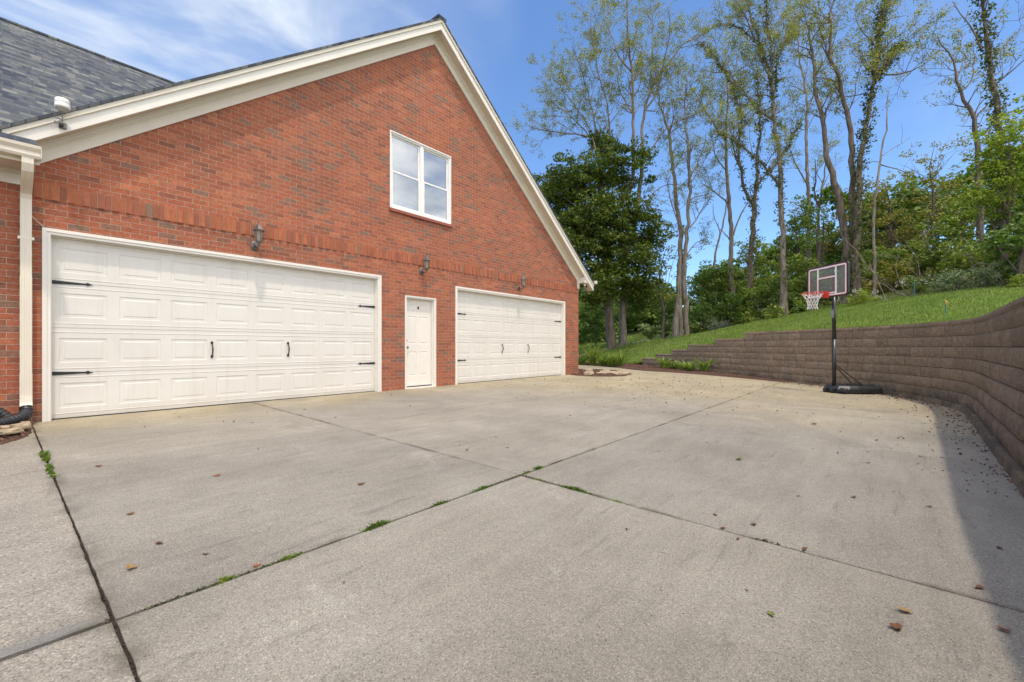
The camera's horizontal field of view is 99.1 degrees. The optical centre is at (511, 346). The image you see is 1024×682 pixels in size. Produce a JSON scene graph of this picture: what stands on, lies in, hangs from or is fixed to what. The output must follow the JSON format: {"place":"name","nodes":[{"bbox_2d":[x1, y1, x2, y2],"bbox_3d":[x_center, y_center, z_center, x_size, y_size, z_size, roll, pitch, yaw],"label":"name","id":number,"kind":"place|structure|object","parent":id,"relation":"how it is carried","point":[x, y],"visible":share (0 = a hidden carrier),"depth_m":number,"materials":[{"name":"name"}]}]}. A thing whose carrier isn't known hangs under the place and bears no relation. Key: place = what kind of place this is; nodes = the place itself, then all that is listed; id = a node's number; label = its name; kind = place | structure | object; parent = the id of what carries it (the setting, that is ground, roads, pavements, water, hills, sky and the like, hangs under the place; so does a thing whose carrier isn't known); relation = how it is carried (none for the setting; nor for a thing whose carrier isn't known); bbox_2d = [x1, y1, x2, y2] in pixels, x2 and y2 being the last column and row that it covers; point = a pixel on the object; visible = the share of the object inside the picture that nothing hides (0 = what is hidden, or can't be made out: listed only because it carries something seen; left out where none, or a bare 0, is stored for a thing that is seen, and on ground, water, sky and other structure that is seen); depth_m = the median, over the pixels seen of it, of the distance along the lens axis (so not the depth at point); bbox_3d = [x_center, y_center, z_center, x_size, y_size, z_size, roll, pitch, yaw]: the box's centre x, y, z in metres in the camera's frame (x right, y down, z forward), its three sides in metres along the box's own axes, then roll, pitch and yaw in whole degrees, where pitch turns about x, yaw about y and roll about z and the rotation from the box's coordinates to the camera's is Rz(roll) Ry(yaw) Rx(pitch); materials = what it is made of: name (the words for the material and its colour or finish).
{"place":"outdoors","nodes":[
{"label":"outdoors","id":0,"kind":"place"},
{"bbox_2d":[0,425,33,444],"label":"mulch bed","id":1,"kind":"object","parent":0,"point":[11,439],"visible":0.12,"depth_m":4.73,"materials":[{"name":"soil"}]},
{"bbox_2d":[0,425,10,428],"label":"rock","id":2,"kind":"object","parent":1,"relation":"on","point":[5,426],"visible":0.51,"depth_m":4.89,"materials":[{"name":"beige stone"}]},
{"bbox_2d":[0,407,12,417],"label":"drain adapter","id":3,"kind":"object","parent":1,"relation":"on","point":[4,413],"visible":0.38,"depth_m":5.22,"materials":[{"name":"black plastic"}]},
{"bbox_2d":[0,427,23,434],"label":"rock","id":4,"kind":"object","parent":1,"relation":"on","point":[7,431],"visible":1,"depth_m":4.73,"materials":[{"name":"beige stone"}]},
{"bbox_2d":[0,405,33,425],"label":"drain pipe","id":5,"kind":"object","parent":1,"relation":"on","point":[25,413],"visible":0.85,"depth_m":5.25,"materials":[{"name":"black plastic"}]},
{"bbox_2d":[9,422,31,428],"bbox_3d":[-5.615,0.909,4.991,0.120,0.068,0.174,0,0,17],"label":"rock","id":6,"kind":"object","parent":1,"relation":"on","point":[26,425],"visible":0.73,"depth_m":4.98,"materials":[{"name":"beige stone"}]},
{"bbox_2d":[0,429,134,681],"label":"side driveway","id":7,"kind":"structure","parent":0,"point":[47,583],"depth_m":1.96,"materials":[{"name":"concrete"}]},
{"bbox_2d":[0,615,104,661],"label":"cement patch","id":8,"kind":"object","parent":7,"relation":"on","point":[13,651],"visible":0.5,"depth_m":1.63,"materials":[{"name":"grey concrete"}]},
{"bbox_2d":[0,0,1023,306],"label":"sky","id":9,"kind":"structure","parent":0,"point":[172,40],"materials":[{"name":"blue"}]},
{"bbox_2d":[32,365,1023,681],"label":"driveway","id":10,"kind":"structure","parent":0,"point":[520,579],"depth_m":2.57,"materials":[{"name":"concrete"}]},
{"bbox_2d":[33,430,139,681],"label":"joint dirt","id":11,"kind":"structure","parent":10,"relation":"on","point":[120,639],"depth_m":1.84,"materials":[{"name":"soil"}]},
{"bbox_2d":[37,450,50,461],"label":"weed tuft","id":12,"kind":"object","parent":11,"relation":"on","point":[45,456],"visible":1,"depth_m":4.00,"materials":[{"name":"green plant"}]},
{"bbox_2d":[44,463,57,477],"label":"weed tuft","id":13,"kind":"object","parent":11,"relation":"on","point":[50,469],"visible":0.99,"depth_m":3.60,"materials":[{"name":"green plant"}]},
{"bbox_2d":[126,563,136,568],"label":"fallen leaf","id":14,"kind":"object","parent":10,"relation":"on","point":[129,566],"visible":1,"depth_m":2.13,"materials":[{"name":"plant"}]},
{"bbox_2d":[208,573,236,587],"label":"weed tuft","id":15,"kind":"object","parent":10,"relation":"on","point":[225,579],"visible":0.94,"depth_m":2.03,"materials":[{"name":"green plant"}]},
{"bbox_2d":[272,551,303,564],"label":"weed tuft","id":16,"kind":"object","parent":10,"relation":"on","point":[289,557],"visible":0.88,"depth_m":2.25,"materials":[{"name":"green plant"}]},
{"bbox_2d":[0,14,596,422],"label":"brick house","id":17,"kind":"structure","parent":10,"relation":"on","point":[359,178],"depth_m":7.87,"materials":[{"name":"red brick"}]},
{"bbox_2d":[54,96,69,129],"bbox_3d":[-5.650,-2.937,5.485,0.220,0.322,0.148,0,0,40],"label":"weather sensor","id":18,"kind":"object","parent":17,"relation":"attached to","point":[62,104],"visible":1,"depth_m":5.44,"materials":[{"name":"white plastic"}]},
{"bbox_2d":[52,237,374,419],"bbox_3d":[-4.502,-0.244,7.578,0.104,2.423,4.830,0,0,40],"label":"garage door","id":19,"kind":"structure","parent":17,"relation":"in","point":[134,330],"depth_m":6.95,"materials":[{"name":"paint"}]},
{"bbox_2d":[251,221,264,250],"bbox_3d":[-4.324,-1.898,7.428,0.272,0.494,0.190,0,0,40],"label":"wall lantern","id":20,"kind":"object","parent":17,"relation":"attached to","point":[255,244],"depth_m":7.39,"materials":[{"name":"silver metal"}]},
{"bbox_2d":[407,299,431,386],"bbox_3d":[-2.211,-0.089,10.300,0.130,2.051,0.803,0,0,40],"label":"service door","id":21,"kind":"structure","parent":17,"relation":"in","point":[418,311],"depth_m":10.31,"materials":[{"name":"metal"}]},
{"bbox_2d":[390,130,450,223],"bbox_3d":[-2.137,-3.915,10.301,0.098,1.700,1.786,0,0,40],"label":"window","id":22,"kind":"structure","parent":17,"relation":"in","point":[420,174],"depth_m":10.25,"materials":[{"name":"white glass"}]},
{"bbox_2d":[419,253,429,274],"bbox_3d":[-2.021,-1.928,10.163,0.272,0.494,0.190,0,0,40],"label":"wall lantern","id":23,"kind":"object","parent":17,"relation":"attached to","point":[425,260],"depth_m":10.12,"materials":[{"name":"silver metal"}]},
{"bbox_2d":[458,291,560,383],"bbox_3d":[0.111,-0.244,13.054,0.104,2.423,4.882,0,0,40],"label":"garage door","id":24,"kind":"structure","parent":17,"relation":"in","point":[500,338],"depth_m":12.73,"materials":[{"name":"paint"}]},
{"bbox_2d":[517,274,526,290],"bbox_3d":[0.298,-1.908,12.916,0.272,0.494,0.190,0,0,40],"label":"wall lantern","id":25,"kind":"object","parent":17,"relation":"attached to","point":[523,285],"depth_m":12.87,"materials":[{"name":"silver metal"}]},
{"bbox_2d":[359,519,392,532],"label":"weed tuft","id":26,"kind":"object","parent":10,"relation":"on","point":[376,525],"visible":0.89,"depth_m":2.64,"materials":[{"name":"green plant"}]},
{"bbox_2d":[429,499,450,508],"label":"weed tuft","id":27,"kind":"object","parent":10,"relation":"on","point":[440,503],"visible":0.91,"depth_m":3.03,"materials":[{"name":"green plant"}]},
{"bbox_2d":[143,459,779,609],"bbox_3d":[-0.205,1.107,3.076,1.903,0.057,3.139,0,0,77],"label":"joint moss","id":28,"kind":"object","parent":10,"relation":"on","point":[242,573],"visible":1,"depth_m":2.18,"materials":[{"name":"green plant"}]},
{"bbox_2d":[471,484,492,492],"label":"weed tuft","id":29,"kind":"object","parent":10,"relation":"on","point":[483,487],"visible":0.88,"depth_m":3.35,"materials":[{"name":"green plant"}]},
{"bbox_2d":[557,484,596,495],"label":"weed tuft","id":30,"kind":"object","parent":10,"relation":"on","point":[574,488],"visible":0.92,"depth_m":3.36,"materials":[{"name":"green plant"}]},
{"bbox_2d":[174,374,1019,588],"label":"leaf litter","id":31,"kind":"object","parent":10,"relation":"on","point":[957,415],"visible":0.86,"depth_m":6.49,"materials":[{"name":"brown plant"}]},
{"bbox_2d":[570,369,630,376],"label":"mulch island","id":32,"kind":"structure","parent":10,"relation":"on","point":[579,373],"depth_m":14.81,"materials":[{"name":"soil"}]},
{"bbox_2d":[584,371,593,374],"bbox_3d":[2.607,0.926,14.863,0.347,0.161,0.483,0,0,29],"label":"rock","id":33,"kind":"object","parent":32,"relation":"on","point":[588,373],"visible":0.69,"depth_m":14.71,"materials":[{"name":"beige stone"}]},
{"bbox_2d":[596,371,616,373],"bbox_3d":[3.363,0.932,15.450,1.056,0.110,0.432,0,0,-36],"label":"rock","id":34,"kind":"object","parent":32,"relation":"on","point":[607,372],"visible":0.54,"depth_m":15.30,"materials":[{"name":"beige stone"}]},
{"bbox_2d":[614,372,630,374],"bbox_3d":[3.864,0.942,15.272,0.852,0.099,0.361,0,0,-44],"label":"rock","id":35,"kind":"object","parent":32,"relation":"on","point":[624,373],"visible":0.81,"depth_m":15.13,"materials":[{"name":"beige stone"}]},
{"bbox_2d":[801,261,881,393],"bbox_3d":[7.946,-0.438,10.663,1.840,3.105,1.160,0,0,-8],"label":"basketball hoop","id":36,"kind":"object","parent":10,"relation":"on","point":[835,387],"visible":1,"depth_m":10.57,"materials":[{"name":"black plastic"}]},
{"bbox_2d":[889,622,901,628],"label":"fallen leaf","id":37,"kind":"object","parent":10,"relation":"on","point":[896,625],"visible":1,"depth_m":1.77,"materials":[{"name":"brown plant"}]},
{"bbox_2d":[895,605,911,611],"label":"fallen leaf","id":38,"kind":"object","parent":10,"relation":"on","point":[904,609],"visible":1,"depth_m":1.88,"materials":[{"name":"beige plant"}]},
{"bbox_2d":[578,363,792,382],"bbox_3d":[6.094,1.384,18.795,11.000,1.198,5.600,0,0,40],"label":"mulch bed","id":39,"kind":"object","parent":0,"point":[655,369],"visible":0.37,"depth_m":16.89,"materials":[{"name":"soil"}]},
{"bbox_2d":[0,362,788,443],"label":"mulch chips","id":40,"kind":"object","parent":39,"relation":"on","point":[572,374],"visible":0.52,"depth_m":15.57,"materials":[{"name":"brown wood"}]},
{"bbox_2d":[578,354,587,364],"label":"daylily","id":41,"kind":"object","parent":39,"relation":"on","point":[581,361],"visible":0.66,"depth_m":21.50,"materials":[{"name":"green plant"}]},
{"bbox_2d":[579,341,607,364],"bbox_3d":[3.942,0.299,21.283,1.858,1.221,1.801,0,0,40],"label":"daylily","id":42,"kind":"object","parent":39,"relation":"on","point":[591,357],"visible":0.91,"depth_m":21.15,"materials":[{"name":"green plant"}]},
{"bbox_2d":[594,350,612,365],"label":"daylily","id":43,"kind":"object","parent":39,"relation":"on","point":[602,363],"visible":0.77,"depth_m":20.69,"materials":[{"name":"green plant"}]},
{"bbox_2d":[597,356,623,365],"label":"daylily","id":44,"kind":"object","parent":39,"relation":"on","point":[611,362],"visible":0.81,"depth_m":20.27,"materials":[{"name":"green plant"}]},
{"bbox_2d":[603,349,636,365],"bbox_3d":[4.910,0.468,19.899,1.799,0.884,1.761,0,0,-24],"label":"daylily","id":45,"kind":"object","parent":39,"relation":"on","point":[618,358],"visible":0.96,"depth_m":19.82,"materials":[{"name":"green plant"}]},
{"bbox_2d":[650,356,674,367],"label":"hosta","id":46,"kind":"object","parent":39,"relation":"on","point":[662,362],"visible":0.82,"depth_m":18.43,"materials":[{"name":"green plant"}]},
{"bbox_2d":[664,360,683,368],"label":"hosta","id":47,"kind":"object","parent":39,"relation":"on","point":[673,365],"visible":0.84,"depth_m":17.83,"materials":[{"name":"green plant"}]},
{"bbox_2d":[672,360,696,369],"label":"hosta","id":48,"kind":"object","parent":39,"relation":"on","point":[682,367],"visible":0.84,"depth_m":17.46,"materials":[{"name":"green plant"}]},
{"bbox_2d":[684,362,701,370],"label":"hosta","id":49,"kind":"object","parent":39,"relation":"on","point":[691,367],"visible":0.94,"depth_m":16.96,"materials":[{"name":"green plant"}]},
{"bbox_2d":[693,356,716,370],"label":"hosta","id":50,"kind":"object","parent":39,"relation":"on","point":[707,364],"visible":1,"depth_m":16.75,"materials":[{"name":"green plant"}]},
{"bbox_2d":[578,257,1023,363],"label":"lawn","id":51,"kind":"structure","parent":0,"point":[636,333],"depth_m":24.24,"materials":[{"name":"plant"}]},
{"bbox_2d":[532,127,675,348],"bbox_3d":[4.831,-5.830,24.973,9.478,14.191,5.986,0,0,0],"label":"maple tree","id":52,"kind":"object","parent":51,"relation":"on","point":[594,236],"visible":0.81,"depth_m":24.40,"materials":[{"name":"green plant"}]},
{"bbox_2d":[578,340,648,355],"bbox_3d":[5.719,0.152,25.472,6.403,1.108,0.392,0,0,-30],"label":"stone edging","id":53,"kind":"object","parent":51,"relation":"on","point":[617,345],"visible":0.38,"depth_m":25.58,"materials":[{"name":"beige stone"}]},
{"bbox_2d":[505,0,746,345],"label":"tall tree","id":54,"kind":"object","parent":51,"relation":"on","point":[623,304],"visible":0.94,"depth_m":26.07,"materials":[{"name":"green plant"}]},
{"bbox_2d":[638,323,651,332],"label":"shrub","id":55,"kind":"object","parent":51,"relation":"on","point":[643,327],"visible":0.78,"depth_m":39.83,"materials":[{"name":"green plant"}]},
{"bbox_2d":[642,327,660,339],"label":"shrub","id":56,"kind":"object","parent":51,"relation":"on","point":[648,334],"visible":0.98,"depth_m":28.83,"materials":[{"name":"green plant"}]},
{"bbox_2d":[637,221,691,338],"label":"woodland tree","id":57,"kind":"object","parent":51,"relation":"on","point":[659,274],"visible":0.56,"depth_m":27.92,"materials":[{"name":"green plant"}]},
{"bbox_2d":[658,325,671,337],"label":"shrub","id":58,"kind":"object","parent":51,"relation":"on","point":[666,330],"visible":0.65,"depth_m":29.82,"materials":[{"name":"green plant"}]},
{"bbox_2d":[697,239,1018,332],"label":"woodland floor","id":59,"kind":"structure","parent":0,"point":[722,322],"depth_m":31.35,"materials":[{"name":"green plant"}]},
{"bbox_2d":[634,50,736,336],"bbox_3d":[10.563,-8.776,26.953,5.454,19.916,6.963,0,0,40],"label":"tall tree","id":60,"kind":"object","parent":59,"relation":"on","point":[679,320],"visible":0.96,"depth_m":26.83,"materials":[{"name":"green plant"}]},
{"bbox_2d":[682,259,737,330],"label":"woodland tree","id":61,"kind":"object","parent":59,"relation":"on","point":[701,292],"visible":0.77,"depth_m":29.53,"materials":[{"name":"green plant"}]},
{"bbox_2d":[668,13,755,307],"bbox_3d":[14.255,-12.341,30.042,5.330,20.338,6.626,0,0,-7],"label":"tall tree","id":62,"kind":"object","parent":59,"relation":"on","point":[731,239],"visible":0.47,"depth_m":29.26,"materials":[{"name":"green plant"}]},
{"bbox_2d":[712,198,726,271],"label":"tall tree","id":63,"kind":"object","parent":59,"relation":"on","point":[715,252],"visible":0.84,"depth_m":32.95,"materials":[{"name":"brown plant"}]},
{"bbox_2d":[690,27,781,308],"bbox_3d":[14.007,-11.031,27.338,5.103,18.241,4.818,0,0,32],"label":"tall tree","id":64,"kind":"object","parent":59,"relation":"on","point":[752,202],"visible":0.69,"depth_m":26.90,"materials":[{"name":"green plant"}]},
{"bbox_2d":[662,0,827,314],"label":"tall tree","id":65,"kind":"object","parent":59,"relation":"on","point":[783,271],"visible":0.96,"depth_m":24.36,"materials":[{"name":"green plant"}]},
{"bbox_2d":[722,235,778,293],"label":"woodland tree","id":66,"kind":"object","parent":59,"relation":"on","point":[742,275],"visible":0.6,"depth_m":28.90,"materials":[{"name":"green plant"}]},
{"bbox_2d":[766,193,828,295],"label":"woodland tree","id":67,"kind":"object","parent":59,"relation":"on","point":[805,220],"visible":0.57,"depth_m":28.71,"materials":[{"name":"green plant"}]},
{"bbox_2d":[578,150,1023,344],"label":"wood","id":68,"kind":"object","parent":59,"relation":"on","point":[649,318],"visible":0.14,"depth_m":32.32,"materials":[{"name":"green plant"}]},
{"bbox_2d":[578,234,1023,341],"bbox_3d":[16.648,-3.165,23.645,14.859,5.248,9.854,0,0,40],"label":"undergrowth","id":69,"kind":"object","parent":59,"relation":"on","point":[937,263],"visible":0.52,"depth_m":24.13,"materials":[{"name":"green plant"}]},
{"bbox_2d":[768,1,837,269],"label":"tall tree","id":70,"kind":"object","parent":59,"relation":"on","point":[806,126],"visible":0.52,"depth_m":31.27,"materials":[{"name":"green plant"}]},
{"bbox_2d":[789,183,848,280],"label":"woodland tree","id":71,"kind":"object","parent":59,"relation":"on","point":[822,247],"visible":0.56,"depth_m":31.86,"materials":[{"name":"green plant"}]},
{"bbox_2d":[763,0,882,303],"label":"tall tree","id":72,"kind":"object","parent":59,"relation":"on","point":[822,40],"visible":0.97,"depth_m":21.93,"materials":[{"name":"green plant"}]},
{"bbox_2d":[791,122,857,266],"bbox_3d":[21.420,-10.413,30.062,4.344,10.748,2.435,0,0,-26],"label":"tall tree","id":73,"kind":"object","parent":59,"relation":"on","point":[818,258],"visible":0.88,"depth_m":30.03,"materials":[{"name":"green plant"}]},
{"bbox_2d":[836,287,884,306],"bbox_3d":[15.661,-2.103,19.584,1.497,1.085,1.496,0,0,-22],"label":"shrub","id":74,"kind":"object","parent":59,"relation":"on","point":[862,295],"visible":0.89,"depth_m":19.48,"materials":[{"name":"green plant"}]},
{"bbox_2d":[844,176,930,279],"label":"woodland tree","id":75,"kind":"object","parent":59,"relation":"on","point":[887,216],"visible":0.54,"depth_m":26.85,"materials":[{"name":"green plant"}]},
{"bbox_2d":[866,91,911,297],"bbox_3d":[17.860,-6.353,20.640,3.019,11.225,0.708,0,0,-16],"label":"tall tree","id":76,"kind":"object","parent":59,"relation":"on","point":[873,231],"visible":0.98,"depth_m":20.03,"materials":[{"name":"brown plant"}]},
{"bbox_2d":[811,0,976,300],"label":"tall tree","id":77,"kind":"object","parent":59,"relation":"on","point":[876,71],"visible":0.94,"depth_m":21.44,"materials":[{"name":"green plant"}]},
{"bbox_2d":[862,258,926,295],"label":"undergrowth","id":78,"kind":"object","parent":59,"relation":"on","point":[891,275],"visible":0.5,"depth_m":22.02,"materials":[{"name":"green plant"}]},
{"bbox_2d":[872,211,947,280],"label":"woodland tree","id":79,"kind":"object","parent":59,"relation":"on","point":[902,241],"visible":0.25,"depth_m":25.84,"materials":[{"name":"green plant"}]},
{"bbox_2d":[895,275,938,293],"bbox_3d":[17.154,-2.474,18.471,1.514,1.184,1.461,0,0,40],"label":"shrub","id":80,"kind":"object","parent":59,"relation":"on","point":[918,285],"visible":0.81,"depth_m":18.49,"materials":[{"name":"green plant"}]},
{"bbox_2d":[921,228,926,277],"bbox_3d":[24.069,-4.435,25.516,0.275,4.903,0.275,0,0,40],"label":"tree snag","id":81,"kind":"object","parent":59,"relation":"on","point":[923,232],"visible":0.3,"depth_m":25.45,"materials":[{"name":"brown wood"}]},
{"bbox_2d":[833,204,1023,300],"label":"bare twigs","id":82,"kind":"object","parent":59,"relation":"on","point":[919,273],"visible":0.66,"depth_m":18.31,"materials":[{"name":"brown plant"}]},
{"bbox_2d":[887,125,992,277],"bbox_3d":[24.163,-7.659,25.024,4.980,9.478,3.113,0,0,2],"label":"woodland tree","id":83,"kind":"object","parent":59,"relation":"on","point":[934,186],"visible":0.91,"depth_m":25.00,"materials":[{"name":"green plant"}]},
{"bbox_2d":[898,2,1015,278],"bbox_3d":[21.907,-9.506,21.085,5.020,13.884,3.781,0,0,-24],"label":"tall tree","id":84,"kind":"object","parent":59,"relation":"on","point":[979,223],"visible":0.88,"depth_m":20.53,"materials":[{"name":"green plant"}]},
{"bbox_2d":[925,268,988,290],"bbox_3d":[17.224,-2.487,16.943,1.835,1.275,2.116,0,0,40],"label":"shrub","id":85,"kind":"object","parent":59,"relation":"on","point":[947,284],"visible":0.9,"depth_m":16.85,"materials":[{"name":"green plant"}]},
{"bbox_2d":[907,190,1010,279],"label":"woodland tree","id":86,"kind":"object","parent":59,"relation":"on","point":[959,219],"visible":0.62,"depth_m":20.87,"materials":[{"name":"green plant"}]},
{"bbox_2d":[954,238,1014,283],"bbox_3d":[19.235,-3.271,17.462,1.767,2.207,2.101,0,0,8],"label":"shrub","id":87,"kind":"object","parent":59,"relation":"on","point":[978,259],"visible":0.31,"depth_m":17.64,"materials":[{"name":"green plant"}]},
{"bbox_2d":[952,0,1023,280],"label":"tall tree","id":88,"kind":"object","parent":59,"relation":"on","point":[995,102],"visible":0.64,"depth_m":17.07,"materials":[{"name":"green plant"}]},
{"bbox_2d":[963,260,1012,287],"bbox_3d":[17.422,-2.481,15.976,1.508,1.282,1.626,0,0,40],"label":"shrub","id":89,"kind":"object","parent":59,"relation":"on","point":[991,275],"visible":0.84,"depth_m":15.91,"materials":[{"name":"green plant"}]},
{"bbox_2d":[957,94,1023,284],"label":"woodland tree","id":90,"kind":"object","parent":59,"relation":"on","point":[1005,170],"visible":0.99,"depth_m":15.98,"materials":[{"name":"green plant"}]},
{"bbox_2d":[965,204,1023,284],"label":"woodland tree","id":91,"kind":"object","parent":59,"relation":"on","point":[1003,236],"visible":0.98,"depth_m":14.96,"materials":[{"name":"green plant"}]},
{"bbox_2d":[1006,273,1023,287],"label":"shrub","id":92,"kind":"object","parent":59,"relation":"on","point":[1018,280],"visible":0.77,"depth_m":14.45,"materials":[{"name":"green plant"}]},
{"label":"ground","id":93,"kind":"structure","parent":0,"visible":0},
{"bbox_2d":[642,296,1023,497],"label":"retaining wall","id":94,"kind":"structure","parent":93,"relation":"on","point":[972,369],"depth_m":9.35,"materials":[{"name":"concrete"}]}
]}

